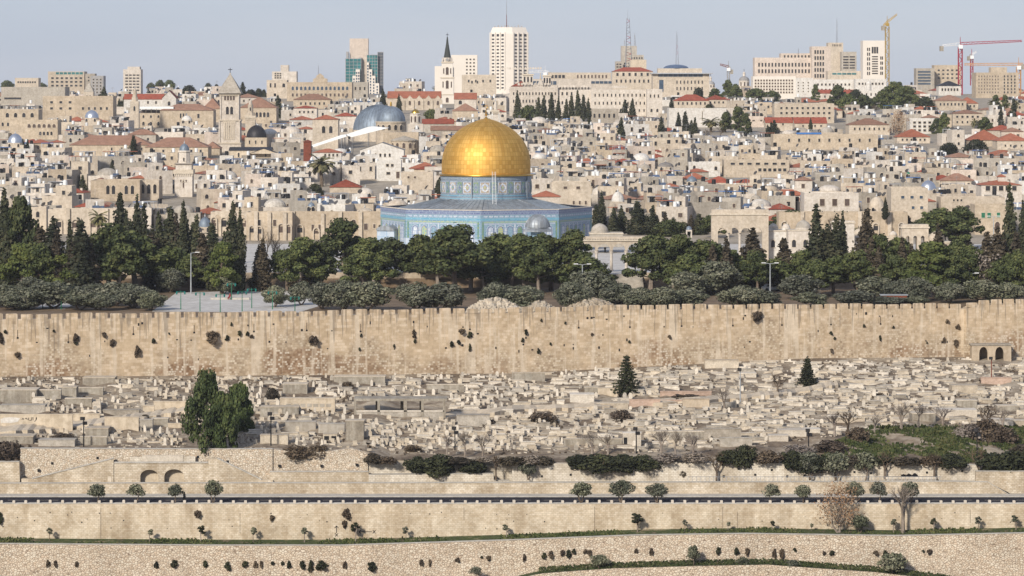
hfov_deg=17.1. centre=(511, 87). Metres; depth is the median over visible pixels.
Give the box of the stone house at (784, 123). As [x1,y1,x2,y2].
[763,117,792,130]
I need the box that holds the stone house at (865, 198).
[846,186,876,210]
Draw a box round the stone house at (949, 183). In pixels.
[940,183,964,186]
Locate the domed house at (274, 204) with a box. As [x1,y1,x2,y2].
[261,198,288,210]
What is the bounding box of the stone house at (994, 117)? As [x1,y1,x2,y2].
[984,106,1005,126]
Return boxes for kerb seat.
[210,297,249,299]
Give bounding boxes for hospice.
[10,120,60,138]
[160,104,215,127]
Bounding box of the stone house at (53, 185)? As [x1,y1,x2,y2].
[42,181,62,191]
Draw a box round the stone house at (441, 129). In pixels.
[430,126,463,137]
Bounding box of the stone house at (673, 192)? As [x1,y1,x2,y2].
[663,186,691,201]
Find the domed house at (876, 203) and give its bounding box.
[869,195,883,210]
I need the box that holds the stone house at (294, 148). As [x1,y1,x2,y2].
[271,138,300,155]
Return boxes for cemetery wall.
[0,387,40,402]
[0,403,47,413]
[0,414,72,430]
[0,433,36,443]
[38,389,61,398]
[38,438,76,446]
[61,385,78,396]
[65,397,92,406]
[73,413,100,420]
[78,387,103,394]
[80,436,107,444]
[82,375,117,385]
[85,426,110,435]
[103,409,140,415]
[104,416,138,430]
[139,419,153,429]
[143,405,154,411]
[151,417,169,425]
[153,401,185,409]
[168,423,181,427]
[260,405,299,416]
[260,434,288,444]
[280,397,335,411]
[282,382,308,393]
[285,420,316,431]
[318,422,344,432]
[323,433,337,440]
[334,374,385,384]
[345,419,364,440]
[426,384,463,391]
[453,409,479,411]
[456,414,489,426]
[502,409,512,414]
[512,372,544,381]
[556,399,564,403]
[563,438,621,445]
[569,392,593,402]
[584,386,597,391]
[597,387,618,396]
[597,403,628,408]
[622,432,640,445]
[629,399,660,406]
[656,430,703,440]
[660,391,711,396]
[661,399,681,401]
[682,398,709,407]
[703,428,741,439]
[704,359,738,368]
[719,437,751,446]
[738,372,756,377]
[767,434,788,441]
[777,428,805,436]
[798,427,820,432]
[829,416,864,422]
[843,379,874,384]
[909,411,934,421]
[936,408,976,417]
[949,383,977,393]
[955,399,976,408]
[980,377,1011,384]
[988,418,1013,425]
[995,404,1018,411]
[1013,419,1023,425]
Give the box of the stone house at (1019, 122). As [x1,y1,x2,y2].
[1007,115,1023,130]
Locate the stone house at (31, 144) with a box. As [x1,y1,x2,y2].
[24,139,33,151]
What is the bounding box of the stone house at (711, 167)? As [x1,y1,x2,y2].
[688,158,719,176]
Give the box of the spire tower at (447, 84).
[440,33,453,103]
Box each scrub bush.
[0,440,23,460]
[49,433,78,438]
[282,444,312,459]
[304,445,329,459]
[342,382,353,388]
[377,456,396,464]
[404,445,422,451]
[472,456,492,462]
[519,455,544,464]
[527,412,558,423]
[610,409,632,422]
[648,452,686,463]
[671,394,699,398]
[677,452,711,463]
[754,449,784,463]
[782,443,816,453]
[812,440,848,452]
[845,426,869,442]
[916,455,946,466]
[952,421,986,441]
[969,418,1003,442]
[987,426,1018,444]
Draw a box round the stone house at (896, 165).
[886,160,916,171]
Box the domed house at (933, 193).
[921,178,939,200]
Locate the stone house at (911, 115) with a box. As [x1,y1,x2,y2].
[905,110,921,129]
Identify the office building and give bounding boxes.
[533,79,611,89]
[548,73,610,78]
[615,61,622,69]
[621,46,636,66]
[629,55,643,66]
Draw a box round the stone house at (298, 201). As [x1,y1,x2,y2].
[288,180,318,210]
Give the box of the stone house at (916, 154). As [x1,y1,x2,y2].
[900,146,926,164]
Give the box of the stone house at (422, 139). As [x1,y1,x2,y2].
[412,125,426,152]
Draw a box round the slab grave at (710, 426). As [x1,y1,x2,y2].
[706,425,720,427]
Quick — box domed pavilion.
[523,214,551,236]
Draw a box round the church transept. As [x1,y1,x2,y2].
[229,147,277,157]
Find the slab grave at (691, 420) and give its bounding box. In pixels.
[682,419,695,423]
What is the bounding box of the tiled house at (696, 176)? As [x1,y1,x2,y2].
[683,173,707,184]
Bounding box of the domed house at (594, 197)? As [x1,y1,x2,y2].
[591,187,597,207]
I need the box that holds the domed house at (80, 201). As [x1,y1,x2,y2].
[79,194,82,204]
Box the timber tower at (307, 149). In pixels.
[303,140,311,160]
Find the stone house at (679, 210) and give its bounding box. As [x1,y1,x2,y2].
[656,191,692,232]
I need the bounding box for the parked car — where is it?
[761,284,778,290]
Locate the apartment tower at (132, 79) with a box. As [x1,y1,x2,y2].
[123,69,142,93]
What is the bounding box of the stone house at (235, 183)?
[229,182,245,189]
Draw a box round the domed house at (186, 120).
[180,115,194,128]
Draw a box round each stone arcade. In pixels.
[583,236,643,270]
[710,209,769,259]
[830,221,855,251]
[899,224,929,248]
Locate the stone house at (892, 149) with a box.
[879,145,897,151]
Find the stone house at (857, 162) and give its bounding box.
[851,153,871,167]
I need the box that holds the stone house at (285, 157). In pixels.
[280,153,302,165]
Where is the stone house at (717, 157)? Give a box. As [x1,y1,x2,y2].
[705,151,738,171]
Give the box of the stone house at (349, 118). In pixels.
[334,112,356,127]
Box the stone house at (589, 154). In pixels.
[577,147,595,157]
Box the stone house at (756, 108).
[743,102,765,116]
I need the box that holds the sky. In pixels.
[0,0,1023,93]
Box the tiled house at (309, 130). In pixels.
[298,126,312,143]
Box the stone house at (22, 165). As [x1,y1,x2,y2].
[12,154,34,176]
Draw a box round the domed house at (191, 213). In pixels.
[165,205,201,228]
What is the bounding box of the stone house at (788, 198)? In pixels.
[768,191,794,209]
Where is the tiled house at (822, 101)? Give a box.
[818,99,835,107]
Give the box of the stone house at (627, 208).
[606,198,649,228]
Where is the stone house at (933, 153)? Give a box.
[926,141,943,161]
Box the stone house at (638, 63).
[630,60,645,68]
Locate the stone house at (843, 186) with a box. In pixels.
[839,174,864,191]
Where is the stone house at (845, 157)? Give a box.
[832,147,852,167]
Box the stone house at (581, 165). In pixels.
[562,162,594,170]
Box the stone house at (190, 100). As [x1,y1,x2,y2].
[183,93,198,103]
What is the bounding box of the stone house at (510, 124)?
[506,119,523,133]
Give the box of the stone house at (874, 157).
[866,147,905,167]
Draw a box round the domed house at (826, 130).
[817,127,837,133]
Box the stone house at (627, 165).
[608,160,638,172]
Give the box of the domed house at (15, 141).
[4,132,23,151]
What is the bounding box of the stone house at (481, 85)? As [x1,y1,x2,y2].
[462,75,495,95]
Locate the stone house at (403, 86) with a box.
[394,80,410,90]
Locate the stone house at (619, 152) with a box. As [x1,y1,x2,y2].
[612,150,632,159]
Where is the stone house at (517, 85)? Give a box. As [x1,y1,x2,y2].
[502,67,541,86]
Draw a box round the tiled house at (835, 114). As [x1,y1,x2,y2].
[834,108,836,120]
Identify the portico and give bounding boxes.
[48,208,141,233]
[210,211,247,235]
[246,211,292,240]
[291,211,380,239]
[776,210,907,236]
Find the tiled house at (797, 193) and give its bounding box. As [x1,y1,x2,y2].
[780,187,800,197]
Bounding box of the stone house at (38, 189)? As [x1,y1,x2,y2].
[26,179,55,197]
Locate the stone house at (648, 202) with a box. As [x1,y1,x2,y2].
[641,187,671,213]
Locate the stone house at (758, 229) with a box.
[747,204,769,231]
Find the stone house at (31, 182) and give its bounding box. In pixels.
[21,176,36,184]
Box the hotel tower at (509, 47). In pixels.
[490,2,528,93]
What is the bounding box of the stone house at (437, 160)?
[429,151,442,166]
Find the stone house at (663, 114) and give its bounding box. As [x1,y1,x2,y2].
[658,110,666,121]
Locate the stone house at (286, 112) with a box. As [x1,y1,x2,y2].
[281,106,296,119]
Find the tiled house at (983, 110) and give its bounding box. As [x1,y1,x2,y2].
[977,107,988,117]
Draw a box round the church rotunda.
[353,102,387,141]
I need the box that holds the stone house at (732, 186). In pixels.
[723,179,752,195]
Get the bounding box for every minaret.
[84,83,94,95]
[130,88,139,127]
[173,142,194,196]
[244,97,256,135]
[491,99,498,120]
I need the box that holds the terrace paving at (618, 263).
[65,244,981,273]
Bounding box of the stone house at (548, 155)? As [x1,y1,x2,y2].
[546,151,559,157]
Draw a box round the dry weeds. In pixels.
[13,363,1020,454]
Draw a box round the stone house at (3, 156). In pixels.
[0,151,15,157]
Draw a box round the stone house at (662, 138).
[650,128,672,149]
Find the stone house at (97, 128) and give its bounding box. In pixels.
[84,121,105,134]
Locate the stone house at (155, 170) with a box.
[141,154,172,193]
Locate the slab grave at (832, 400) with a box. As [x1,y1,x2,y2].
[823,399,837,402]
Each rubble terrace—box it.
[0,532,1023,575]
[531,565,905,575]
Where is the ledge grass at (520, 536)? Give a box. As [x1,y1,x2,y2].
[0,526,1023,543]
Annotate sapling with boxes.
[46,527,52,540]
[148,529,152,541]
[197,525,205,540]
[250,527,256,541]
[301,527,308,541]
[350,522,360,540]
[402,526,408,533]
[502,524,508,536]
[631,513,643,531]
[891,519,897,532]
[930,518,936,530]
[975,516,981,530]
[1011,515,1018,529]
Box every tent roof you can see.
[312,134,346,151]
[344,126,386,148]
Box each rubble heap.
[465,297,520,312]
[525,300,554,311]
[568,297,615,310]
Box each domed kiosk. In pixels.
[686,226,691,237]
[887,230,899,245]
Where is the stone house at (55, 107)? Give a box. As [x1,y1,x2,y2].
[43,96,116,119]
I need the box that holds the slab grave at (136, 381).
[125,378,138,383]
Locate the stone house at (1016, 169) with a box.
[1004,164,1023,173]
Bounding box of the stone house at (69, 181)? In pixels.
[42,175,71,184]
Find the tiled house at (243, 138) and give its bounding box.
[242,135,245,146]
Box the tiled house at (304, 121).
[289,116,312,126]
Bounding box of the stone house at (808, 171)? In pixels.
[789,164,811,178]
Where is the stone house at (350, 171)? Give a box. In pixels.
[342,153,359,184]
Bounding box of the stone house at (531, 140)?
[527,132,546,144]
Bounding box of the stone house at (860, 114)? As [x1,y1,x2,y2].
[846,106,876,123]
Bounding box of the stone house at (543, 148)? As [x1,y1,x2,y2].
[529,141,547,158]
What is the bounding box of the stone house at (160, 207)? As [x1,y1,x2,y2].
[151,198,173,225]
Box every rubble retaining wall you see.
[20,447,272,478]
[273,447,367,470]
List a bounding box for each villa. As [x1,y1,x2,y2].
[611,67,652,89]
[845,118,889,134]
[936,81,960,95]
[964,97,977,109]
[976,174,1021,207]
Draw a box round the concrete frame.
[354,396,446,419]
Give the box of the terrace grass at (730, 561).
[537,557,951,575]
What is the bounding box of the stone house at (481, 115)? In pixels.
[477,104,486,118]
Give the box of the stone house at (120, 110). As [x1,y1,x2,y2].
[117,107,123,113]
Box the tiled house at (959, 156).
[943,151,968,162]
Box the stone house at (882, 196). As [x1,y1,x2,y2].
[874,191,886,201]
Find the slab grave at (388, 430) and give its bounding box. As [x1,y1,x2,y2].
[382,429,392,432]
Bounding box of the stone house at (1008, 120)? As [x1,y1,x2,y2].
[1004,113,1017,125]
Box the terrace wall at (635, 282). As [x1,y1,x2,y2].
[122,272,848,288]
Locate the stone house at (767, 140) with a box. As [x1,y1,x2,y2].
[757,133,770,144]
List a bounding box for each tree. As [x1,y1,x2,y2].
[0,80,14,86]
[0,187,9,284]
[0,220,25,285]
[0,242,43,281]
[0,284,18,307]
[0,294,28,309]
[2,195,41,258]
[6,287,48,308]
[16,276,46,288]
[17,240,55,281]
[26,280,85,307]
[27,226,47,277]
[40,253,79,282]
[42,215,66,254]
[50,230,78,285]
[61,289,95,310]
[64,219,82,254]
[65,217,94,286]
[73,283,102,293]
[79,175,87,190]
[83,291,117,310]
[87,236,103,284]
[87,483,105,502]
[88,209,108,230]
[89,222,139,286]
[91,238,119,273]
[94,281,128,305]
[98,242,149,282]
[100,86,107,95]
[112,192,124,224]
[113,283,150,307]
[117,97,123,105]
[123,208,132,232]
[124,230,172,284]
[125,483,145,501]
[127,135,137,154]
[131,193,141,234]
[136,290,167,309]
[139,203,163,253]
[140,231,161,288]
[140,245,186,290]
[146,83,154,90]
[151,249,200,290]
[153,268,186,291]
[154,211,168,247]
[155,80,165,86]
[162,206,176,248]
[164,80,175,88]
[168,484,184,502]
[170,212,179,247]
[174,253,209,290]
[176,208,191,283]
[178,201,192,254]
[180,368,228,453]
[182,85,195,93]
[188,214,199,255]
[192,232,208,288]
[204,231,226,290]
[204,241,241,293]
[204,480,222,502]
[205,222,219,249]
[207,391,237,447]
[215,276,236,293]
[225,200,241,292]
[228,381,254,431]
[235,207,246,292]
[240,82,245,95]
[245,89,255,95]
[245,275,272,289]
[251,237,272,291]
[255,88,261,96]
[257,229,283,268]
[261,89,266,96]
[261,285,288,306]
[267,248,309,290]
[275,94,281,117]
[278,236,329,282]
[286,269,313,290]
[286,280,313,304]
[306,183,323,195]
[306,281,332,308]
[307,154,335,186]
[308,240,337,282]
[320,217,361,271]
[322,279,360,308]
[338,249,383,283]
[342,280,395,310]
[348,237,400,281]
[376,236,417,271]
[379,89,387,105]
[394,281,434,308]
[396,94,402,110]
[396,234,429,272]
[416,243,450,283]
[421,282,466,307]
[423,109,434,118]
[423,222,493,286]
[434,180,440,195]
[444,433,456,454]
[450,250,497,290]
[457,430,470,457]
[462,252,504,291]
[468,566,481,575]
[473,432,494,455]
[476,281,515,301]
[478,232,511,285]
[489,454,502,479]
[490,242,529,285]
[502,285,545,306]
[503,233,547,285]
[512,90,521,117]
[515,105,538,120]
[516,246,561,290]
[518,462,536,479]
[519,232,574,290]
[535,97,540,116]
[539,95,547,118]
[547,92,555,119]
[551,228,592,283]
[552,281,595,306]
[554,96,561,119]
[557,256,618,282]
[561,99,569,118]
[561,269,616,298]
[568,95,574,120]
[569,481,591,502]
[573,90,582,116]
[580,95,586,121]
[580,431,598,453]
[585,98,591,123]
[590,554,610,567]
[592,204,603,226]
[597,190,607,226]
[597,433,614,454]
[599,283,631,304]
[607,207,620,231]
[608,480,635,502]
[610,355,640,394]
[616,117,625,138]
[618,205,627,232]
[618,287,660,305]
[619,99,629,116]
[620,233,668,289]
[625,201,647,234]
[628,98,636,117]
[640,205,658,234]
[645,287,682,305]
[645,483,668,502]
[648,234,698,287]
[648,428,672,452]
[652,219,686,236]
[656,211,667,223]
[657,116,664,131]
[663,252,706,283]
[669,97,674,107]
[669,271,708,292]
[671,428,682,454]
[674,288,710,305]
[675,112,682,127]
[680,431,701,456]
[681,111,689,130]
[685,214,694,234]
[686,545,700,564]
[688,117,697,133]
[692,238,731,260]
[692,259,744,293]
[693,87,703,97]
[693,213,708,234]
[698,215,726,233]
[701,117,720,131]
[705,236,736,292]
[705,246,743,277]
[706,451,722,480]
[708,88,723,96]
[711,389,730,407]
[714,284,765,305]
[720,112,732,131]
[721,79,732,98]
[727,84,742,96]
[731,106,744,130]
[731,249,750,287]
[732,444,758,468]
[735,227,771,287]
[735,557,747,564]
[739,113,751,132]
[740,249,775,287]
[745,88,768,99]
[746,120,752,133]
[748,290,782,305]
[752,256,796,289]
[761,483,781,499]
[765,90,780,100]
[765,122,773,136]
[766,237,794,290]
[769,209,799,224]
[770,374,787,391]
[772,120,779,133]
[776,274,825,296]
[780,249,811,276]
[785,559,797,567]
[790,292,828,305]
[794,484,810,502]
[795,356,817,386]
[799,259,839,293]
[799,451,823,479]
[803,203,847,265]
[808,117,812,130]
[811,84,819,100]
[812,481,864,532]
[821,412,839,436]
[822,451,850,480]
[824,255,858,293]
[826,84,845,104]
[831,290,875,303]
[836,93,858,109]
[837,412,861,430]
[840,210,848,252]
[840,248,877,289]
[844,481,864,500]
[850,89,861,97]
[850,514,869,532]
[852,208,875,289]
[853,450,877,480]
[855,276,892,296]
[856,94,875,108]
[863,237,885,278]
[865,233,893,276]
[867,296,906,304]
[869,414,885,432]
[869,481,887,499]
[871,89,888,105]
[876,81,906,108]
[876,552,907,573]
[877,452,897,478]
[878,255,911,280]
[881,197,889,219]
[881,278,918,296]
[887,400,915,428]
[887,486,916,533]
[888,109,908,134]
[889,236,909,256]
[892,85,912,106]
[896,237,914,280]
[899,241,957,298]
[900,249,929,280]
[900,481,919,502]
[901,276,933,300]
[903,296,929,303]
[907,85,915,94]
[910,219,930,237]
[911,94,919,104]
[913,403,926,426]
[915,97,934,109]
[921,207,971,240]
[926,405,954,425]
[927,223,946,290]
[927,253,972,283]
[928,452,941,476]
[929,118,938,133]
[931,282,965,302]
[938,112,949,132]
[939,142,958,154]
[944,205,984,233]
[947,239,978,295]
[950,222,973,245]
[960,139,988,152]
[960,244,992,282]
[962,246,1000,285]
[963,279,1003,300]
[963,448,985,468]
[970,118,977,128]
[977,117,992,130]
[977,231,995,281]
[977,407,998,419]
[979,298,1014,301]
[983,252,1022,285]
[988,225,1010,283]
[991,282,1023,298]
[992,95,1001,105]
[993,405,1015,425]
[997,106,1004,125]
[999,249,1023,298]
[1000,94,1009,108]
[1001,181,1017,250]
[1002,230,1023,289]
[1007,98,1016,116]
[1017,200,1023,251]
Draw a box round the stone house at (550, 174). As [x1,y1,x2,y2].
[539,168,560,180]
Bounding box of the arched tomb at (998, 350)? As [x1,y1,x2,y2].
[969,343,1011,360]
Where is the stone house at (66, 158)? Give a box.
[64,151,95,165]
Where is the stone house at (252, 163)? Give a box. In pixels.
[241,159,262,170]
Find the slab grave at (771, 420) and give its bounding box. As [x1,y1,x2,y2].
[766,419,780,422]
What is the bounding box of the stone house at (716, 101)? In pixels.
[706,95,727,106]
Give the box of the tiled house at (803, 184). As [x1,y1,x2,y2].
[793,176,811,191]
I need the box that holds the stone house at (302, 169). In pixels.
[287,160,306,173]
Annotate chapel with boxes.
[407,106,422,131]
[859,81,878,97]
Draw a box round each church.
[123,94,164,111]
[162,91,177,106]
[245,122,267,146]
[387,91,441,109]
[709,74,715,93]
[739,72,748,88]
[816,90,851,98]
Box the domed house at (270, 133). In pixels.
[265,129,280,146]
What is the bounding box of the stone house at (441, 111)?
[434,105,451,118]
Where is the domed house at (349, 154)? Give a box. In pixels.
[335,148,352,158]
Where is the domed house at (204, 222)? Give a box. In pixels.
[199,215,209,239]
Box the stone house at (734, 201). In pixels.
[710,190,743,208]
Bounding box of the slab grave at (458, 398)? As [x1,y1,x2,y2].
[449,396,460,400]
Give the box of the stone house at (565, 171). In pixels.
[555,164,586,180]
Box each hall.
[69,135,152,155]
[91,179,143,200]
[142,179,162,199]
[145,137,212,157]
[205,98,219,121]
[240,97,278,122]
[360,142,405,159]
[650,64,712,96]
[667,108,725,126]
[726,108,734,124]
[771,132,877,149]
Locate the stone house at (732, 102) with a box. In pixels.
[727,97,747,107]
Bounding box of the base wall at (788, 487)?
[0,480,1009,493]
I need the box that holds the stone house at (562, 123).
[550,118,573,132]
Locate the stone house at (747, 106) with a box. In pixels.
[739,101,758,115]
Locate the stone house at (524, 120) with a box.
[516,118,530,125]
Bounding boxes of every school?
[0,109,41,130]
[287,74,352,100]
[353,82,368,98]
[801,192,858,210]
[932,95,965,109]
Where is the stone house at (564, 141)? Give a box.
[550,134,577,149]
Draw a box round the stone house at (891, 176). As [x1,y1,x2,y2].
[879,167,902,186]
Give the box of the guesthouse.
[140,107,173,126]
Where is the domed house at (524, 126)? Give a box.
[518,124,531,130]
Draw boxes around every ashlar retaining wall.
[0,461,20,481]
[270,471,368,481]
[369,463,511,481]
[369,473,508,481]
[512,461,977,481]
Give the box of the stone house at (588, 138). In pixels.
[567,125,598,145]
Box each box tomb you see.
[32,392,45,402]
[119,388,132,397]
[167,391,177,398]
[245,433,257,436]
[248,425,262,434]
[254,399,260,406]
[254,421,268,431]
[268,408,281,417]
[271,416,286,421]
[281,432,298,436]
[295,426,309,436]
[298,413,312,419]
[301,410,317,416]
[350,391,362,396]
[369,431,380,440]
[375,438,387,445]
[387,414,400,420]
[397,420,410,425]
[401,437,413,442]
[411,417,429,421]
[417,430,432,438]
[437,430,448,436]
[448,402,464,408]
[455,425,471,433]
[463,400,479,408]
[475,425,488,435]
[481,390,495,397]
[482,438,495,445]
[487,420,506,428]
[492,430,506,439]
[494,415,507,423]
[495,394,509,400]
[495,422,511,430]
[496,426,507,433]
[507,420,523,428]
[507,429,522,436]
[512,397,530,404]
[513,429,531,432]
[514,409,531,416]
[516,446,527,450]
[517,412,529,420]
[519,436,535,446]
[520,419,538,425]
[521,428,538,435]
[526,444,536,448]
[528,420,545,426]
[531,395,547,403]
[534,392,547,395]
[538,418,550,427]
[547,430,559,438]
[549,429,569,432]
[554,446,567,449]
[556,411,566,414]
[559,413,574,422]
[560,428,575,436]
[566,435,577,437]
[571,408,587,412]
[580,409,594,417]
[580,426,595,429]
[588,413,605,416]
[592,414,602,421]
[594,425,606,431]
[603,408,615,412]
[603,445,613,448]
[605,414,620,422]
[608,423,623,430]
[613,393,631,400]
[616,406,631,410]
[617,441,635,448]
[624,421,644,427]
[626,419,637,423]
[634,443,647,450]
[635,412,651,419]
[636,415,650,424]
[638,408,655,416]
[640,406,652,412]
[641,436,648,445]
[645,421,659,427]
[645,430,656,434]
[648,390,659,397]
[648,444,659,447]
[652,441,666,443]
[655,413,669,418]
[659,442,668,448]
[660,422,672,424]
[662,425,679,429]
[666,435,676,442]
[668,404,681,409]
[673,442,684,448]
[674,419,689,426]
[683,427,696,429]
[694,406,707,414]
[695,417,709,420]
[696,420,708,422]
[697,411,708,416]
[697,437,712,443]
[702,407,717,410]
[709,403,721,407]
[709,408,726,414]
[713,413,728,418]
[727,421,739,426]
[729,415,746,417]
[733,419,745,422]
[737,401,745,407]
[738,413,750,420]
[738,427,757,436]
[742,422,752,429]
[747,402,760,408]
[750,394,763,402]
[750,413,763,417]
[750,415,765,420]
[751,427,764,430]
[752,432,765,439]
[752,437,767,442]
[756,398,771,404]
[761,404,775,410]
[766,409,779,415]
[766,419,782,427]
[767,396,778,401]
[773,420,789,425]
[777,400,793,402]
[779,406,792,410]
[784,416,798,422]
[786,402,799,405]
[788,392,803,400]
[788,411,802,414]
[802,415,815,423]
[804,411,815,414]
[808,400,824,404]
[817,403,829,408]
[820,419,832,426]
[829,408,848,413]
[838,399,850,404]
[839,392,849,398]
[840,395,856,401]
[841,408,854,415]
[858,410,875,420]
[862,400,877,405]
[862,403,875,409]
[865,421,876,425]
[867,395,881,404]
[872,390,887,401]
[875,407,885,414]
[876,392,893,400]
[877,415,886,420]
[880,418,892,425]
[892,391,906,398]
[893,418,908,421]
[902,397,915,402]
[916,401,929,404]
[917,391,932,395]
[922,395,941,399]
[924,397,937,399]
[937,396,954,403]
[938,399,956,407]
[941,389,957,395]
[949,419,968,423]
[969,390,986,397]
[981,394,994,403]
[990,392,1004,398]
[1007,396,1023,401]
[1010,397,1023,405]
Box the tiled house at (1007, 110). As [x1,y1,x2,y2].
[1004,105,1018,113]
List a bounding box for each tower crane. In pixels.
[529,70,550,74]
[720,61,732,79]
[881,14,896,86]
[939,37,1021,94]
[964,57,1023,95]
[967,50,976,84]
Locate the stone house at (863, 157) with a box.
[852,151,865,164]
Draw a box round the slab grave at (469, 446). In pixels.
[466,444,479,448]
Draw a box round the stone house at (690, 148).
[681,141,696,160]
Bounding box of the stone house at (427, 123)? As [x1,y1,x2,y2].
[422,119,453,132]
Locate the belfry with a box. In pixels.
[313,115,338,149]
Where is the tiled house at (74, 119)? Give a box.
[72,117,82,121]
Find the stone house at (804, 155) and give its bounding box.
[801,148,824,159]
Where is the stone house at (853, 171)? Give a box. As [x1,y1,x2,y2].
[840,164,881,184]
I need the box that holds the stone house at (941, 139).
[937,129,961,145]
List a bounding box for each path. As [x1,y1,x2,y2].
[0,397,251,433]
[35,303,71,308]
[443,381,837,419]
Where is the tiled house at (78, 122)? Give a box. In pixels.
[75,119,84,125]
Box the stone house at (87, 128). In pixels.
[81,119,92,131]
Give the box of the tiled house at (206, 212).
[195,207,221,219]
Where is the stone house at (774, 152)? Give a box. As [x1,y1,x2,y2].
[760,142,780,158]
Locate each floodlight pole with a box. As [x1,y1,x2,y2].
[80,417,86,446]
[267,412,274,445]
[452,426,458,449]
[633,427,639,453]
[737,368,741,401]
[806,429,811,445]
[974,429,980,456]
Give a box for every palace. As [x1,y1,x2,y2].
[509,73,557,115]
[557,85,601,115]
[591,85,645,115]
[646,89,661,116]
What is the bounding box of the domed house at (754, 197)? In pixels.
[750,193,760,201]
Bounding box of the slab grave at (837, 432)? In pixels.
[828,431,841,434]
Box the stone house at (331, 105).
[319,101,335,116]
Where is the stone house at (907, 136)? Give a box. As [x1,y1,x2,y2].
[893,129,929,142]
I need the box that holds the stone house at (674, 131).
[670,127,682,134]
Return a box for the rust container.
[879,294,907,303]
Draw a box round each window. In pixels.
[4,97,21,99]
[106,185,109,194]
[111,185,115,194]
[124,185,127,194]
[130,185,133,194]
[147,184,150,193]
[153,184,156,193]
[215,214,220,222]
[273,219,276,226]
[396,171,399,178]
[398,224,400,240]
[401,224,403,243]
[412,224,418,237]
[421,225,427,235]
[430,225,436,238]
[467,226,474,242]
[487,226,493,236]
[496,225,503,233]
[506,225,513,236]
[516,225,523,233]
[545,225,552,236]
[561,224,564,236]
[582,222,585,235]
[586,222,589,235]
[661,80,663,91]
[678,212,682,217]
[771,239,775,247]
[791,239,796,247]
[820,199,824,205]
[832,199,836,205]
[844,199,849,205]
[985,185,989,190]
[999,185,1003,190]
[1012,185,1016,190]
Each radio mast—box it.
[625,18,631,66]
[836,21,837,42]
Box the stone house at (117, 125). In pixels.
[109,119,123,133]
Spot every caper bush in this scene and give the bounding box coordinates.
[0,332,3,343]
[73,333,78,342]
[110,339,115,345]
[134,345,140,357]
[170,560,177,567]
[194,510,201,517]
[206,331,218,344]
[224,561,230,570]
[242,560,247,567]
[299,560,305,568]
[307,560,313,571]
[308,335,318,345]
[315,560,327,569]
[341,508,350,519]
[342,520,346,527]
[367,562,376,571]
[548,550,553,559]
[566,550,570,557]
[716,547,720,554]
[734,547,739,554]
[752,311,762,321]
[772,549,776,557]
[779,548,783,559]
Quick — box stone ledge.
[885,476,934,480]
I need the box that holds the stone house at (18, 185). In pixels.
[5,172,30,198]
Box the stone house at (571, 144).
[556,142,586,155]
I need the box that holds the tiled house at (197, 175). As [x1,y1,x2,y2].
[194,169,213,179]
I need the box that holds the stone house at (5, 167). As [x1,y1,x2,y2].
[0,164,8,172]
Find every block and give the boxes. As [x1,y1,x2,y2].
[1,87,69,104]
[15,78,40,86]
[48,71,86,93]
[85,74,96,87]
[91,76,105,94]
[272,71,297,81]
[281,65,288,70]
[772,103,833,122]
[826,71,860,89]
[840,52,856,70]
[907,118,933,133]
[914,68,933,93]
[932,65,960,88]
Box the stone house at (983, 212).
[970,204,1006,234]
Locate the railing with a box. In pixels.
[696,477,939,481]
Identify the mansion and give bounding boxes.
[722,159,788,176]
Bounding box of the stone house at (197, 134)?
[185,125,208,142]
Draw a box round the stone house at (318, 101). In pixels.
[293,94,331,108]
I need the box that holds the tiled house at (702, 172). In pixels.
[686,168,708,179]
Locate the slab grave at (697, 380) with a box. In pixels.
[688,378,702,381]
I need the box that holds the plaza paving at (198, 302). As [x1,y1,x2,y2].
[153,291,319,312]
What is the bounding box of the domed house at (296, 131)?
[275,126,308,148]
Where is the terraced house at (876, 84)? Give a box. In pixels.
[854,79,885,90]
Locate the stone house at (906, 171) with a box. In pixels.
[900,164,938,182]
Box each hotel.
[435,66,441,90]
[451,55,477,92]
[751,76,795,98]
[753,58,810,77]
[779,53,809,57]
[796,78,812,96]
[809,46,830,78]
[972,73,1000,97]
[989,67,1006,72]
[1001,73,1018,96]
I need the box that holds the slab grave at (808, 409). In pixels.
[800,408,814,410]
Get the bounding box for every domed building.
[589,220,623,246]
[769,221,789,258]
[786,219,819,256]
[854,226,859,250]
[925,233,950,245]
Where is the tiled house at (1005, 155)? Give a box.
[995,152,1012,157]
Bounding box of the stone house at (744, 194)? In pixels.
[740,188,760,198]
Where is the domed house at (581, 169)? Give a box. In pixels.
[577,167,597,175]
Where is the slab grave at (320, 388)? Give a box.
[316,387,330,389]
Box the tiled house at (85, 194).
[76,188,89,202]
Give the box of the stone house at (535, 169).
[531,164,544,177]
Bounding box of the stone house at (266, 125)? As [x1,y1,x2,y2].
[257,121,272,129]
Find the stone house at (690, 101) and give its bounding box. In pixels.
[673,94,708,107]
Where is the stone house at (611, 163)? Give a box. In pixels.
[604,155,614,169]
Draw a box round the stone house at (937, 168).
[922,156,951,175]
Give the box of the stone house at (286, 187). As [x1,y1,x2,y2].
[270,179,300,197]
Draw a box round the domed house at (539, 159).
[529,153,552,170]
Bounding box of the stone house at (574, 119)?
[563,110,580,127]
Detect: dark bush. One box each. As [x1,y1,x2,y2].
[265,387,280,398]
[362,453,380,464]
[402,456,428,472]
[422,454,457,477]
[447,457,473,463]
[458,459,487,473]
[494,456,526,465]
[526,456,555,465]
[565,454,590,469]
[577,453,621,473]
[599,455,613,468]
[606,454,637,473]
[633,454,662,471]
[716,449,740,465]
[780,449,807,469]
[790,451,827,473]
[844,455,863,463]
[871,456,894,464]
[892,456,923,465]
[938,453,968,469]
[974,452,1005,470]
[992,450,1023,472]
[1008,444,1023,451]
[1014,450,1023,469]
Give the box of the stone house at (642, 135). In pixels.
[628,129,648,143]
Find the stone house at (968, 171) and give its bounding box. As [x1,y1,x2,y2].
[951,161,976,180]

